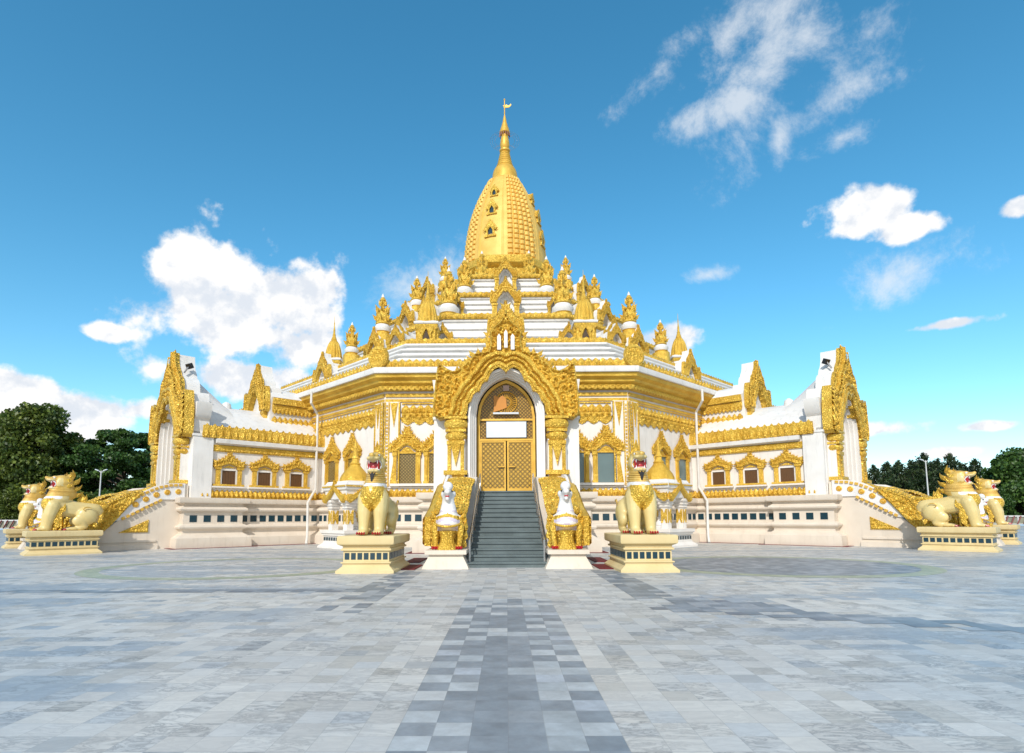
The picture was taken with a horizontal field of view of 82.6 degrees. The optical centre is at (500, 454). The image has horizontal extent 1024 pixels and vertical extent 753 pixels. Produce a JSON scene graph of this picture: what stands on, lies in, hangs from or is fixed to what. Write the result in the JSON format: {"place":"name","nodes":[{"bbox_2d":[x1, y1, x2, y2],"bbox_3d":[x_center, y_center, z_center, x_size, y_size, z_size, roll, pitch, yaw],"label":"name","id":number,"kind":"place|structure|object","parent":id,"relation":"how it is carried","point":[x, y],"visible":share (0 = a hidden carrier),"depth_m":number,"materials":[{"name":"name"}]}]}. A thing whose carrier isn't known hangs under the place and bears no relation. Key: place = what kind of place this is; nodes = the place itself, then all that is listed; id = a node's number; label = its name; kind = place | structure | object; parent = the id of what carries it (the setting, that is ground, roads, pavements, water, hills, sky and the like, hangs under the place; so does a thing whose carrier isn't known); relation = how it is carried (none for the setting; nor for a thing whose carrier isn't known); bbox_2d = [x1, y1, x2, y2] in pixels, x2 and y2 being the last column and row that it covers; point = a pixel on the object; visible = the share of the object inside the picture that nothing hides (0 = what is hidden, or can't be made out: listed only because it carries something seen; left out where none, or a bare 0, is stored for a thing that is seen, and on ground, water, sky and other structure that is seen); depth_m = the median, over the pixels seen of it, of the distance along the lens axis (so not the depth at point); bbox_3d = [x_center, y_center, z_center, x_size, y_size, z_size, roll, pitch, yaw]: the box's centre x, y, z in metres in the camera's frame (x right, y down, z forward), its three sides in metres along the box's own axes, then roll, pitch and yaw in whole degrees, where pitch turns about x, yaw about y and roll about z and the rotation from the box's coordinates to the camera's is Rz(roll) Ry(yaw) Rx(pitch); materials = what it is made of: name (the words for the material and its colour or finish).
{"place":"outdoors","nodes":[
{"label":"outdoors","id":0,"kind":"place"},
{"bbox_2d":[422,473,592,568],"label":"staircase","id":1,"kind":"structure","parent":0,"point":[507,529],"depth_m":20.94,"materials":[{"name":"grey stone"}]},
{"bbox_2d":[430,482,467,549],"bbox_3d":[-1.727,2.022,19.201,1.222,2.227,1.240,5,-8,-42],"label":"dragon statue","id":2,"kind":"object","parent":1,"relation":"on","point":[449,526],"visible":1,"depth_m":19.05,"materials":[{"name":"gold paint"}]},
{"bbox_2d":[546,481,583,549],"bbox_3d":[2.145,2.000,19.160,1.222,2.227,1.240,5,-8,-42],"label":"dragon statue","id":3,"kind":"object","parent":1,"relation":"on","point":[564,527],"visible":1,"depth_m":19.01,"materials":[{"name":"gold paint"}]},
{"bbox_2d":[385,599,630,752],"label":"path","id":4,"kind":"structure","parent":0,"point":[566,731],"depth_m":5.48,"materials":[{"name":"grey stone"}]},
{"bbox_2d":[0,526,1023,752],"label":"pavement","id":5,"kind":"structure","parent":0,"point":[243,672],"depth_m":6.92,"materials":[{"name":"stone"}]},
{"bbox_2d":[1,528,29,548],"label":"pedestal","id":6,"kind":"object","parent":5,"relation":"on","point":[13,536],"visible":0.33,"depth_m":32.73,"materials":[{"name":"yellow paint"}]},
{"bbox_2d":[11,480,47,528],"bbox_3d":[-26.837,2.949,34.365,2.889,2.932,1.096,6,-9,-44],"label":"lion statue","id":7,"kind":"object","parent":6,"relation":"on","point":[28,512],"visible":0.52,"depth_m":33.66,"materials":[{"name":"paint"}]},
{"bbox_2d":[20,530,102,555],"bbox_3d":[-20.446,4.114,27.232,2.880,1.080,1.696,6,-9,-44],"label":"pedestal","id":8,"kind":"object","parent":5,"relation":"on","point":[55,542],"visible":1,"depth_m":26.62,"materials":[{"name":"yellow paint"}]},
{"bbox_2d":[32,471,108,530],"bbox_3d":[-20.238,2.192,27.657,2.889,2.932,1.096,6,-9,-44],"label":"lion statue","id":9,"kind":"object","parent":8,"relation":"on","point":[58,502],"visible":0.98,"depth_m":27.29,"materials":[{"name":"paint"}]},
{"bbox_2d":[95,469,107,495],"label":"lamp post","id":10,"kind":"object","parent":5,"relation":"on","point":[100,479],"visible":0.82,"depth_m":77.46,"materials":[{"name":"metal"}]},
{"bbox_2d":[17,483,188,550],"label":"staircase","id":11,"kind":"structure","parent":5,"relation":"on","point":[148,517],"depth_m":30.86,"materials":[{"name":"grey stone"}]},
{"bbox_2d":[29,498,42,530],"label":"dragon statue","id":12,"kind":"object","parent":11,"relation":"on","point":[37,520],"visible":0.3,"depth_m":32.33,"materials":[{"name":"white paint"}]},
{"bbox_2d":[50,516,65,530],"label":"dragon statue","id":13,"kind":"object","parent":11,"relation":"on","point":[61,522],"visible":0.06,"depth_m":28.50,"materials":[{"name":"gold paint"}]},
{"bbox_2d":[74,558,342,579],"bbox_3d":[-8.730,3.760,19.488,9.240,0.001,8.360,0,-6,1],"label":"paving ring","id":14,"kind":"object","parent":5,"relation":"on","point":[92,573],"visible":0.78,"depth_m":16.68,"materials":[{"name":"grey stone"}]},
{"bbox_2d":[317,440,386,548],"bbox_3d":[-8.088,2.168,32.369,2.816,5.952,2.816,6,-9,-44],"label":"shrine","id":15,"kind":"object","parent":5,"relation":"on","point":[344,490],"visible":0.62,"depth_m":31.60,"materials":[{"name":"white paint"}]},
{"bbox_2d":[335,533,409,573],"bbox_3d":[-3.914,3.077,18.349,1.696,1.080,2.880,0,-6,1],"label":"pedestal","id":16,"kind":"object","parent":5,"relation":"on","point":[373,554],"visible":1,"depth_m":17.05,"materials":[{"name":"yellow paint"}]},
{"bbox_2d":[356,446,398,534],"bbox_3d":[-3.921,1.165,18.864,1.096,2.932,2.889,0,-6,1],"label":"lion statue","id":17,"kind":"object","parent":16,"relation":"on","point":[377,511],"visible":1,"depth_m":17.84,"materials":[{"name":"paint"}]},
{"bbox_2d":[401,564,422,569],"bbox_3d":[-2.897,3.655,18.870,0.544,0.024,1.760,0,-6,1],"label":"doormat","id":18,"kind":"object","parent":5,"relation":"on","point":[411,567],"visible":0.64,"depth_m":18.57,"materials":[{"name":"red fabric"}]},
{"bbox_2d":[407,558,426,562],"bbox_3d":[-3.142,3.993,21.974,0.560,0.024,2.240,0,-6,1],"label":"doormat","id":19,"kind":"object","parent":5,"relation":"on","point":[415,560],"visible":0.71,"depth_m":21.61,"materials":[{"name":"red fabric"}]},
{"bbox_2d":[146,99,871,553],"bbox_3d":[0.500,-14.501,53.942,48.038,43.698,51.264,0,-6,1],"label":"pagoda","id":20,"kind":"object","parent":5,"relation":"on","point":[504,361],"visible":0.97,"depth_m":34.79,"materials":[{"name":"gold paint"}]},
{"bbox_2d":[184,363,193,372],"bbox_3d":[-18.957,-5.218,35.409,0.384,0.696,0.532,-3,-7,27],"label":"floodlight","id":21,"kind":"object","parent":20,"relation":"attached to","point":[189,366],"visible":1,"depth_m":35.39,"materials":[{"name":"metal"}]},
{"bbox_2d":[211,453,246,488],"bbox_3d":[-15.814,0.927,34.030,2.116,2.092,0.272,6,-9,-44],"label":"window","id":22,"kind":"structure","parent":20,"relation":"in","point":[224,478],"depth_m":34.01,"materials":[{"name":"gold metal"}]},
{"bbox_2d":[248,455,280,489],"bbox_3d":[-14.327,1.078,35.475,2.116,2.092,0.272,6,-9,-44],"label":"window","id":23,"kind":"structure","parent":20,"relation":"in","point":[260,479],"depth_m":35.45,"materials":[{"name":"gold metal"}]},
{"bbox_2d":[281,457,311,490],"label":"window","id":24,"kind":"structure","parent":20,"relation":"in","point":[293,481],"depth_m":36.85,"materials":[{"name":"gold metal"}]},
{"bbox_2d":[321,436,340,490],"bbox_3d":[-10.772,0.558,37.152,0.288,3.456,2.320,6,-9,-44],"label":"window","id":25,"kind":"structure","parent":20,"relation":"in","point":[331,463],"depth_m":37.19,"materials":[{"name":"gold metal"}]},
{"bbox_2d":[342,432,361,470],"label":"window","id":26,"kind":"structure","parent":20,"relation":"in","point":[349,447],"depth_m":35.56,"materials":[{"name":"gold metal"}]},
{"bbox_2d":[387,425,422,485],"bbox_3d":[-5.278,0.076,32.934,2.320,3.456,0.288,0,-6,1],"label":"window","id":27,"kind":"structure","parent":20,"relation":"in","point":[410,461],"depth_m":32.93,"materials":[{"name":"gold metal"}]},
{"bbox_2d":[420,430,433,485],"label":"window","id":28,"kind":"structure","parent":20,"relation":"in","point":[427,445],"depth_m":32.89,"materials":[{"name":"gold metal"}]},
{"bbox_2d":[480,441,505,490],"bbox_3d":[-0.351,0.562,28.415,1.256,2.464,0.224,0,-6,1],"label":"door","id":29,"kind":"structure","parent":20,"relation":"in","point":[492,453],"depth_m":28.42,"materials":[{"name":"gold metal"}]},
{"bbox_2d":[507,441,532,490],"bbox_3d":[0.969,0.554,28.401,1.256,2.464,0.224,0,-6,1],"label":"door","id":30,"kind":"structure","parent":20,"relation":"in","point":[519,453],"depth_m":28.41,"materials":[{"name":"gold metal"}]},
{"bbox_2d":[579,429,592,484],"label":"window","id":31,"kind":"structure","parent":20,"relation":"in","point":[585,444],"depth_m":32.81,"materials":[{"name":"gold metal"}]},
{"bbox_2d":[590,424,625,484],"bbox_3d":[5.986,0.014,32.813,2.320,3.456,0.288,0,-6,1],"label":"window","id":32,"kind":"structure","parent":20,"relation":"in","point":[603,459],"depth_m":32.81,"materials":[{"name":"gold metal"}]},
{"bbox_2d":[652,430,671,469],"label":"window","id":33,"kind":"structure","parent":20,"relation":"in","point":[665,450],"depth_m":35.35,"materials":[{"name":"gold metal"}]},
{"bbox_2d":[673,434,692,488],"bbox_3d":[11.574,0.435,36.912,2.320,3.456,0.288,6,-9,-44],"label":"window","id":34,"kind":"structure","parent":20,"relation":"in","point":[682,466],"depth_m":36.94,"materials":[{"name":"gold metal"}]},
{"bbox_2d":[702,455,733,488],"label":"window","id":35,"kind":"structure","parent":20,"relation":"in","point":[719,478],"depth_m":36.58,"materials":[{"name":"gold metal"}]},
{"bbox_2d":[733,452,767,486],"bbox_3d":[15.098,0.915,35.159,0.272,2.092,2.116,6,-9,-44],"label":"window","id":36,"kind":"structure","parent":20,"relation":"in","point":[751,477],"depth_m":35.13,"materials":[{"name":"gold metal"}]},
{"bbox_2d":[768,449,804,485],"bbox_3d":[16.552,0.748,33.681,0.272,2.092,2.116,6,-9,-44],"label":"window","id":37,"kind":"structure","parent":20,"relation":"in","point":[783,475],"depth_m":33.66,"materials":[{"name":"gold metal"}]},
{"bbox_2d":[822,358,831,368],"bbox_3d":[19.656,-5.432,34.994,0.384,0.696,0.532,3,-7,-26],"label":"floodlight","id":38,"kind":"object","parent":20,"relation":"attached to","point":[825,361],"visible":1,"depth_m":34.97,"materials":[{"name":"metal"}]},
{"bbox_2d":[587,557,606,561],"bbox_3d":[3.658,3.956,21.901,0.560,0.024,2.240,0,-6,1],"label":"doormat","id":39,"kind":"object","parent":5,"relation":"on","point":[596,559],"visible":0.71,"depth_m":21.71,"materials":[{"name":"red fabric"}]},
{"bbox_2d":[591,564,613,568],"bbox_3d":[3.342,3.621,18.802,0.544,0.024,1.760,0,-6,1],"label":"doormat","id":40,"kind":"object","parent":5,"relation":"on","point":[601,566],"visible":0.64,"depth_m":18.63,"materials":[{"name":"red fabric"}]},
{"bbox_2d":[604,532,679,572],"bbox_3d":[4.341,3.031,18.260,1.696,1.080,2.880,0,-6,1],"label":"pedestal","id":41,"kind":"object","parent":5,"relation":"on","point":[640,553],"visible":1,"depth_m":16.96,"materials":[{"name":"yellow paint"}]},
{"bbox_2d":[615,444,658,533],"bbox_3d":[4.334,1.120,18.775,1.096,2.932,2.889,0,-6,1],"label":"lion statue","id":42,"kind":"object","parent":41,"relation":"on","point":[636,508],"visible":0.98,"depth_m":17.75,"materials":[{"name":"paint"}]},
{"bbox_2d":[626,439,697,547],"bbox_3d":[8.806,2.074,32.187,2.816,5.952,2.816,6,-9,-44],"label":"shrine","id":43,"kind":"object","parent":5,"relation":"on","point":[669,489],"visible":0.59,"depth_m":31.41,"materials":[{"name":"white paint"}]},
{"bbox_2d":[672,557,920,575],"bbox_3d":[9.188,3.661,19.295,7.963,0.001,7.205,0,-6,1],"label":"paving disc","id":44,"kind":"object","parent":5,"relation":"on","point":[786,566],"visible":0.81,"depth_m":18.56,"materials":[{"name":"stone"}]},
{"bbox_2d":[672,556,946,577],"bbox_3d":[9.188,3.661,19.295,9.240,0.001,8.360,0,-6,1],"label":"paving ring","id":45,"kind":"object","parent":5,"relation":"on","point":[929,570],"visible":0.77,"depth_m":16.46,"materials":[{"name":"grey stone"}]},
{"bbox_2d":[828,480,1004,547],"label":"staircase","id":46,"kind":"structure","parent":5,"relation":"on","point":[873,515],"depth_m":30.44,"materials":[{"name":"grey stone"}]},
{"bbox_2d":[955,513,970,526],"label":"dragon statue","id":47,"kind":"object","parent":46,"relation":"on","point":[959,518],"visible":0.1,"depth_m":28.02,"materials":[{"name":"gold paint"}]},
{"bbox_2d":[979,494,993,526],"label":"dragon statue","id":48,"kind":"object","parent":46,"relation":"on","point":[984,516],"visible":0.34,"depth_m":31.77,"materials":[{"name":"white paint"}]},
{"bbox_2d":[919,459,930,494],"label":"lamp post","id":49,"kind":"object","parent":5,"relation":"on","point":[925,461],"visible":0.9,"depth_m":76.28,"materials":[{"name":"metal"}]},
{"bbox_2d":[916,526,1002,552],"bbox_3d":[21.072,3.884,26.785,1.696,1.080,2.880,6,-9,-44],"label":"pedestal","id":50,"kind":"object","parent":5,"relation":"on","point":[967,539],"visible":0.99,"depth_m":26.17,"materials":[{"name":"yellow paint"}]},
{"bbox_2d":[910,466,989,526],"bbox_3d":[20.848,1.964,27.212,1.096,2.932,2.889,6,-9,-44],"label":"lion statue","id":51,"kind":"object","parent":50,"relation":"on","point":[963,497],"visible":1,"depth_m":26.84,"materials":[{"name":"paint"}]},
{"bbox_2d":[993,524,1021,544],"bbox_3d":[27.822,4.568,33.349,1.696,1.080,2.880,6,-9,-44],"label":"pedestal","id":52,"kind":"object","parent":5,"relation":"on","point":[1009,532],"visible":0.31,"depth_m":32.13,"materials":[{"name":"yellow paint"}]},
{"bbox_2d":[973,475,1011,524],"bbox_3d":[27.598,2.648,33.776,1.096,2.932,2.889,6,-9,-44],"label":"lion statue","id":53,"kind":"object","parent":52,"relation":"on","point":[990,491],"visible":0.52,"depth_m":33.06,"materials":[{"name":"paint"}]},
{"bbox_2d":[0,570,1023,633],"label":"slate paving","id":54,"kind":"structure","parent":0,"point":[634,587],"depth_m":10.76,"materials":[{"name":"grey stone"}]},
{"bbox_2d":[0,0,1023,484],"label":"sky","id":55,"kind":"structure","parent":0,"point":[220,184],"materials":[{"name":"blue"}]},
{"label":"ground","id":56,"kind":"structure","parent":0,"visible":0},
{"bbox_2d":[0,490,21,519],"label":"broadleaf tree","id":57,"kind":"object","parent":56,"relation":"on","point":[9,510],"visible":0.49,"depth_m":98.16,"materials":[{"name":"green plant"}]},
{"bbox_2d":[0,520,35,528],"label":"fence","id":58,"kind":"object","parent":56,"relation":"on","point":[7,523],"visible":0.1,"depth_m":92.37,"materials":[{"name":"concrete"}]},
{"bbox_2d":[0,401,85,504],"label":"broadleaf tree","id":59,"kind":"object","parent":56,"relation":"on","point":[33,437],"visible":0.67,"depth_m":103.39,"materials":[{"name":"green plant"}]},
{"bbox_2d":[73,490,96,501],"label":"broadleaf tree","id":60,"kind":"object","parent":56,"relation":"on","point":[90,495],"visible":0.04,"depth_m":102.73,"materials":[{"name":"green plant"}]},
{"bbox_2d":[58,428,151,496],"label":"spreading tree","id":61,"kind":"object","parent":56,"relation":"on","point":[122,456],"visible":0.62,"depth_m":110.30,"materials":[{"name":"green plant"}]},
{"bbox_2d":[85,456,128,489],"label":"spreading tree","id":62,"kind":"object","parent":56,"relation":"on","point":[106,481],"visible":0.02,"depth_m":128.58,"materials":[{"name":"green plant"}]},
{"bbox_2d":[867,464,903,488],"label":"conifer","id":63,"kind":"object","parent":56,"relation":"on","point":[874,471],"visible":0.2,"depth_m":104.81,"materials":[{"name":"green plant"}]},
{"bbox_2d":[879,461,893,485],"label":"conifer","id":64,"kind":"object","parent":56,"relation":"on","point":[886,466],"visible":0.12,"depth_m":114.43,"materials":[{"name":"green plant"}]},
{"bbox_2d":[884,460,925,493],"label":"conifer","id":65,"kind":"object","parent":56,"relation":"on","point":[900,470],"visible":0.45,"depth_m":105.79,"materials":[{"name":"green plant"}]},
{"bbox_2d":[897,459,939,489],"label":"conifer","id":66,"kind":"object","parent":56,"relation":"on","point":[910,463],"visible":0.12,"depth_m":111.16,"materials":[{"name":"green plant"}]},
{"bbox_2d":[898,452,946,496],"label":"conifer","id":67,"kind":"object","parent":56,"relation":"on","point":[921,473],"visible":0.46,"depth_m":104.52,"materials":[{"name":"green plant"}]},
{"bbox_2d":[931,457,944,481],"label":"conifer","id":68,"kind":"object","parent":56,"relation":"on","point":[937,461],"visible":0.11,"depth_m":112.68,"materials":[{"name":"green plant"}]},
{"bbox_2d":[932,453,980,488],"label":"conifer","id":69,"kind":"object","parent":56,"relation":"on","point":[950,463],"visible":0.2,"depth_m":107.85,"materials":[{"name":"green plant"}]},
{"bbox_2d":[959,458,986,488],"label":"conifer","id":70,"kind":"object","parent":56,"relation":"on","point":[973,465],"visible":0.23,"depth_m":106.20,"materials":[{"name":"green plant"}]},
{"bbox_2d":[977,447,1023,514],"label":"broadleaf tree","id":71,"kind":"object","parent":56,"relation":"on","point":[1006,468],"visible":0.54,"depth_m":99.36,"materials":[{"name":"green plant"}]},
{"bbox_2d":[987,487,1021,514],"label":"broadleaf tree","id":72,"kind":"object","parent":56,"relation":"on","point":[1010,501],"visible":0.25,"depth_m":95.94,"materials":[{"name":"green plant"}]},
{"bbox_2d":[986,515,1023,523],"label":"fence","id":73,"kind":"object","parent":56,"relation":"on","point":[1015,519],"visible":0.08,"depth_m":90.65,"materials":[{"name":"concrete"}]}
]}

